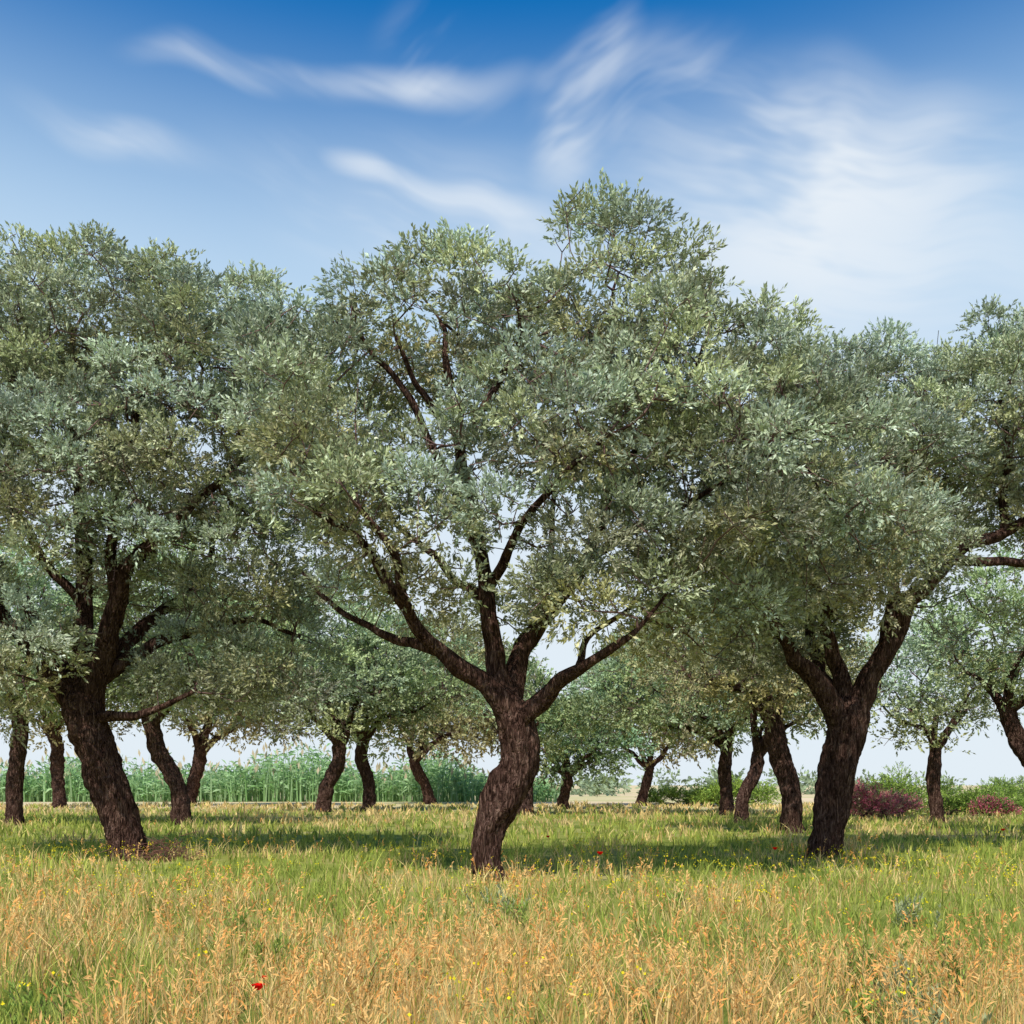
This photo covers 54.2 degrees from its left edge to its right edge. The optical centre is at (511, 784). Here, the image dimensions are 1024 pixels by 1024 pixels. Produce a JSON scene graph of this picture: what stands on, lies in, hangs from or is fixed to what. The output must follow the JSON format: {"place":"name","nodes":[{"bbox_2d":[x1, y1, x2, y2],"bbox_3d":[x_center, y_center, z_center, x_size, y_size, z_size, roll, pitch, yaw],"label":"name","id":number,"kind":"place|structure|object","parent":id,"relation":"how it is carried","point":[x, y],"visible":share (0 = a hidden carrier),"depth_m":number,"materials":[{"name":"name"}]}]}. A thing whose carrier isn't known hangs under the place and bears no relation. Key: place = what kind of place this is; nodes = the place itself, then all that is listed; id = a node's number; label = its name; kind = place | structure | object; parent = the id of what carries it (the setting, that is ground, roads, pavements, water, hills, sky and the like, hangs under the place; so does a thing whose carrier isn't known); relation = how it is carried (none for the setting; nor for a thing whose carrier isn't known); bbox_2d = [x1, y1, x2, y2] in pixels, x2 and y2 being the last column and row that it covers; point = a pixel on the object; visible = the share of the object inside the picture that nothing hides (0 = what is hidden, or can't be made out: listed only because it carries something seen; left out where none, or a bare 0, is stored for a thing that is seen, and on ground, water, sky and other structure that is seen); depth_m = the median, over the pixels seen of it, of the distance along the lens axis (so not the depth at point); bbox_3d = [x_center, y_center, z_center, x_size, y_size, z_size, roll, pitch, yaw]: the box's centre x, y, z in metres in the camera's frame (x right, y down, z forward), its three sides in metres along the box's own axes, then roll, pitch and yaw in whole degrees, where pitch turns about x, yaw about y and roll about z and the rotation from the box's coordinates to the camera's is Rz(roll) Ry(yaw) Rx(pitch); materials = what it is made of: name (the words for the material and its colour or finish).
{"place":"outdoors","nodes":[
{"label":"outdoors","id":0,"kind":"place"},
{"bbox_2d":[0,799,1023,1023],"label":"meadow grass","id":1,"kind":"structure","parent":0,"point":[890,847],"depth_m":11.54,"materials":[{"name":"green plant"}]},
{"bbox_2d":[0,785,1023,1023],"bbox_3d":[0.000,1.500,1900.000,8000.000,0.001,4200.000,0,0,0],"label":"ground","id":2,"kind":"structure","parent":0,"point":[627,798],"depth_m":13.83,"materials":[{"name":"green plant"}]},
{"bbox_2d":[0,976,72,1023],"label":"wild weed plant","id":3,"kind":"object","parent":2,"relation":"on","point":[26,997],"visible":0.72,"depth_m":6.17,"materials":[{"name":"green plant"}]},
{"bbox_2d":[0,609,145,807],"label":"olive tree","id":4,"kind":"object","parent":2,"relation":"on","point":[57,758],"visible":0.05,"depth_m":64.84,"materials":[{"name":"green plant"}]},
{"bbox_2d":[0,522,149,824],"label":"olive tree","id":5,"kind":"object","parent":2,"relation":"on","point":[15,777],"visible":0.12,"depth_m":37.17,"materials":[{"name":"green plant"}]},
{"bbox_2d":[97,829,215,862],"bbox_3d":[-7.019,1.190,19.964,2.240,0.634,1.803,0,0,0],"label":"pruned twig pile","id":6,"kind":"object","parent":2,"relation":"on","point":[158,852],"visible":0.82,"depth_m":19.77,"materials":[{"name":"brown wood"}]},
{"bbox_2d":[4,528,320,824],"bbox_3d":[-13.152,-4.045,37.296,11.128,11.344,8.907,0,0,14],"label":"olive tree","id":7,"kind":"object","parent":2,"relation":"on","point":[162,759],"visible":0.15,"depth_m":37.17,"materials":[{"name":"green plant"}]},
{"bbox_2d":[0,219,380,861],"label":"olive tree","id":8,"kind":"object","parent":2,"relation":"on","point":[82,680],"visible":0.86,"depth_m":19.10,"materials":[{"name":"green plant"}]},
{"bbox_2d":[113,610,329,804],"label":"olive tree","id":9,"kind":"object","parent":2,"relation":"on","point":[203,745],"visible":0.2,"depth_m":70.59,"materials":[{"name":"green plant"}]},
{"bbox_2d":[221,904,267,943],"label":"wild weed plant","id":10,"kind":"object","parent":2,"relation":"on","point":[240,920],"visible":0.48,"depth_m":9.48,"materials":[{"name":"green plant"}]},
{"bbox_2d":[251,983,263,1023],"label":"poppy flower","id":11,"kind":"object","parent":2,"relation":"on","point":[258,986],"visible":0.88,"depth_m":5.90,"materials":[{"name":"red plant"}]},
{"bbox_2d":[0,734,560,801],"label":"reed bed","id":12,"kind":"object","parent":2,"relation":"on","point":[291,780],"visible":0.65,"depth_m":89.39,"materials":[{"name":"green plant"}]},
{"bbox_2d":[250,930,321,970],"bbox_3d":[-1.892,1.349,8.232,0.476,0.305,0.577,0,0,35],"label":"wild weed plant","id":13,"kind":"object","parent":2,"relation":"on","point":[276,941],"visible":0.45,"depth_m":8.20,"materials":[{"name":"green plant"}]},
{"bbox_2d":[237,552,426,811],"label":"olive tree","id":14,"kind":"object","parent":2,"relation":"on","point":[334,733],"visible":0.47,"depth_m":54.34,"materials":[{"name":"green plant"}]},
{"bbox_2d":[332,947,432,998],"bbox_3d":[-0.890,1.343,7.277,0.758,0.318,0.439,0,0,-41],"label":"wild weed plant","id":15,"kind":"object","parent":2,"relation":"on","point":[385,954],"visible":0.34,"depth_m":7.26,"materials":[{"name":"green plant"}]},
{"bbox_2d":[289,592,485,810],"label":"olive tree","id":16,"kind":"object","parent":2,"relation":"on","point":[415,699],"visible":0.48,"depth_m":56.85,"materials":[{"name":"green plant"}]},
{"bbox_2d":[357,603,548,803],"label":"olive tree","id":17,"kind":"object","parent":2,"relation":"on","point":[453,730],"visible":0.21,"depth_m":75.53,"materials":[{"name":"green plant"}]},
{"bbox_2d":[462,882,532,916],"bbox_3d":[-0.160,1.266,10.893,0.712,0.473,0.430,0,0,-41],"label":"wild weed plant","id":18,"kind":"object","parent":2,"relation":"on","point":[503,899],"visible":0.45,"depth_m":10.89,"materials":[{"name":"green plant"}]},
{"bbox_2d":[1,830,1022,1023],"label":"yellow wildflowers","id":19,"kind":"object","parent":2,"relation":"on","point":[454,978],"visible":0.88,"depth_m":14.33,"materials":[{"name":"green plant"}]},
{"bbox_2d":[485,892,547,925],"bbox_3d":[0.055,1.307,10.576,0.680,0.390,0.400,0,0,0],"label":"wild weed plant","id":20,"kind":"object","parent":2,"relation":"on","point":[519,906],"visible":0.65,"depth_m":10.60,"materials":[{"name":"green plant"}]},
{"bbox_2d":[463,640,599,814],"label":"olive tree","id":21,"kind":"object","parent":2,"relation":"on","point":[527,803],"visible":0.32,"depth_m":49.70,"materials":[{"name":"green plant"}]},
{"bbox_2d":[70,764,1023,796],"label":"distant trees","id":22,"kind":"object","parent":2,"relation":"on","point":[587,786],"visible":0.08,"depth_m":157.42,"materials":[{"name":"green plant"}]},
{"bbox_2d":[498,688,656,808],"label":"olive tree","id":23,"kind":"object","parent":2,"relation":"on","point":[567,770],"visible":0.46,"depth_m":61.32,"materials":[{"name":"green plant"}]},
{"bbox_2d":[206,167,960,881],"bbox_3d":[1.048,-3.998,15.776,11.425,11.189,6.243,0,0,0],"label":"olive tree","id":24,"kind":"object","parent":2,"relation":"on","point":[568,375],"visible":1,"depth_m":14.80,"materials":[{"name":"green plant"}]},
{"bbox_2d":[615,972,669,1023],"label":"wild weed plant","id":25,"kind":"object","parent":2,"relation":"on","point":[660,984],"visible":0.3,"depth_m":6.36,"materials":[{"name":"green plant"}]},
{"bbox_2d":[571,631,741,805],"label":"olive tree","id":26,"kind":"object","parent":2,"relation":"on","point":[650,764],"visible":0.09,"depth_m":71.38,"materials":[{"name":"green plant"}]},
{"bbox_2d":[658,886,688,915],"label":"wild weed plant","id":27,"kind":"object","parent":2,"relation":"on","point":[676,897],"visible":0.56,"depth_m":11.42,"materials":[{"name":"green plant"}]},
{"bbox_2d":[636,782,715,804],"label":"green shrub","id":28,"kind":"object","parent":2,"relation":"on","point":[672,794],"visible":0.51,"depth_m":73.33,"materials":[{"name":"green plant"}]},
{"bbox_2d":[563,615,807,814],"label":"olive tree","id":29,"kind":"object","parent":2,"relation":"on","point":[722,741],"visible":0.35,"depth_m":49.01,"materials":[{"name":"green plant"}]},
{"bbox_2d":[685,775,781,806],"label":"green shrub","id":30,"kind":"object","parent":2,"relation":"on","point":[765,791],"visible":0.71,"depth_m":69.06,"materials":[{"name":"green plant"}]},
{"bbox_2d":[615,567,880,833],"bbox_3d":[7.566,-2.809,31.030,8.714,8.773,7.388,0,0,0],"label":"olive tree","id":31,"kind":"object","parent":2,"relation":"on","point":[767,707],"visible":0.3,"depth_m":30.70,"materials":[{"name":"green plant"}]},
{"bbox_2d":[670,617,884,822],"bbox_3d":[10.306,-2.799,39.171,7.972,8.743,7.173,0,0,25],"label":"olive tree","id":32,"kind":"object","parent":2,"relation":"on","point":[752,777],"visible":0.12,"depth_m":39.23,"materials":[{"name":"green plant"}]},
{"bbox_2d":[689,293,1023,858],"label":"olive tree","id":33,"kind":"object","parent":2,"relation":"on","point":[845,705],"visible":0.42,"depth_m":19.98,"materials":[{"name":"green plant"}]},
{"bbox_2d":[841,939,907,988],"bbox_3d":[2.686,1.315,7.417,0.417,0.375,0.568,0,0,40],"label":"wild weed plant","id":34,"kind":"object","parent":2,"relation":"on","point":[869,946],"visible":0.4,"depth_m":7.37,"materials":[{"name":"green plant"}]},
{"bbox_2d":[850,778,905,818],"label":"red flowering shrub","id":35,"kind":"object","parent":2,"relation":"on","point":[867,797],"visible":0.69,"depth_m":44.17,"materials":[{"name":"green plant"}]},
{"bbox_2d":[843,978,921,1023],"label":"wild weed plant","id":36,"kind":"object","parent":2,"relation":"on","point":[861,1010],"visible":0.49,"depth_m":5.99,"materials":[{"name":"green plant"}]},
{"bbox_2d":[863,787,928,817],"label":"red flowering shrub","id":37,"kind":"object","parent":2,"relation":"on","point":[915,803],"visible":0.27,"depth_m":45.63,"materials":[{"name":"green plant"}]},
{"bbox_2d":[859,761,950,814],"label":"green shrub","id":38,"kind":"object","parent":2,"relation":"on","point":[887,783],"visible":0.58,"depth_m":47.49,"materials":[{"name":"green plant"}]},
{"bbox_2d":[869,951,942,1009],"bbox_3d":[2.610,1.301,6.525,0.476,0.402,0.380,0,0,0],"label":"wild weed plant","id":39,"kind":"object","parent":2,"relation":"on","point":[899,955],"visible":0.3,"depth_m":6.60,"materials":[{"name":"green plant"}]},
{"bbox_2d":[893,893,941,929],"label":"wild weed plant","id":40,"kind":"object","parent":2,"relation":"on","point":[902,909],"visible":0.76,"depth_m":10.47,"materials":[{"name":"green plant"}]},
{"bbox_2d":[900,953,969,1000],"bbox_3d":[2.935,1.332,6.863,0.534,0.341,0.252,0,0,-22],"label":"wild weed plant","id":41,"kind":"object","parent":2,"relation":"on","point":[957,971],"visible":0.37,"depth_m":6.84,"materials":[{"name":"green plant"}]},
{"bbox_2d":[857,600,1023,822],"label":"olive tree","id":42,"kind":"object","parent":2,"relation":"on","point":[935,741],"visible":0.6,"depth_m":38.97,"materials":[{"name":"green plant"}]},
{"bbox_2d":[891,985,995,1023],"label":"wild weed plant","id":43,"kind":"object","parent":2,"relation":"on","point":[936,1016],"visible":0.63,"depth_m":5.72,"materials":[{"name":"green plant"}]},
{"bbox_2d":[908,776,986,814],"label":"green shrub","id":44,"kind":"object","parent":2,"relation":"on","point":[963,800],"visible":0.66,"depth_m":49.79,"materials":[{"name":"green plant"}]},
{"bbox_2d":[917,923,988,964],"bbox_3d":[3.639,1.312,8.277,0.409,0.381,0.465,0,0,-25],"label":"wild weed plant","id":45,"kind":"object","parent":2,"relation":"on","point":[946,937],"visible":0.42,"depth_m":8.25,"materials":[{"name":"green plant"}]},
{"bbox_2d":[906,540,1023,766],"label":"olive tree","id":46,"kind":"object","parent":2,"relation":"on","point":[1009,704],"visible":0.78,"depth_m":29.82,"materials":[{"name":"green plant"}]},
{"bbox_2d":[942,777,1023,812],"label":"green shrub","id":47,"kind":"object","parent":2,"relation":"on","point":[1019,802],"visible":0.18,"depth_m":51.46,"materials":[{"name":"green plant"}]},
{"bbox_2d":[963,792,1023,815],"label":"red flowering shrub","id":48,"kind":"object","parent":2,"relation":"on","point":[988,805],"visible":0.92,"depth_m":48.21,"materials":[{"name":"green plant"}]},
{"bbox_2d":[971,774,1023,807],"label":"green shrub","id":49,"kind":"object","parent":2,"relation":"on","point":[1009,785],"visible":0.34,"depth_m":54.51,"materials":[{"name":"green plant"}]},
{"bbox_2d":[0,0,1023,784],"label":"sky","id":50,"kind":"structure","parent":0,"point":[865,158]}
]}

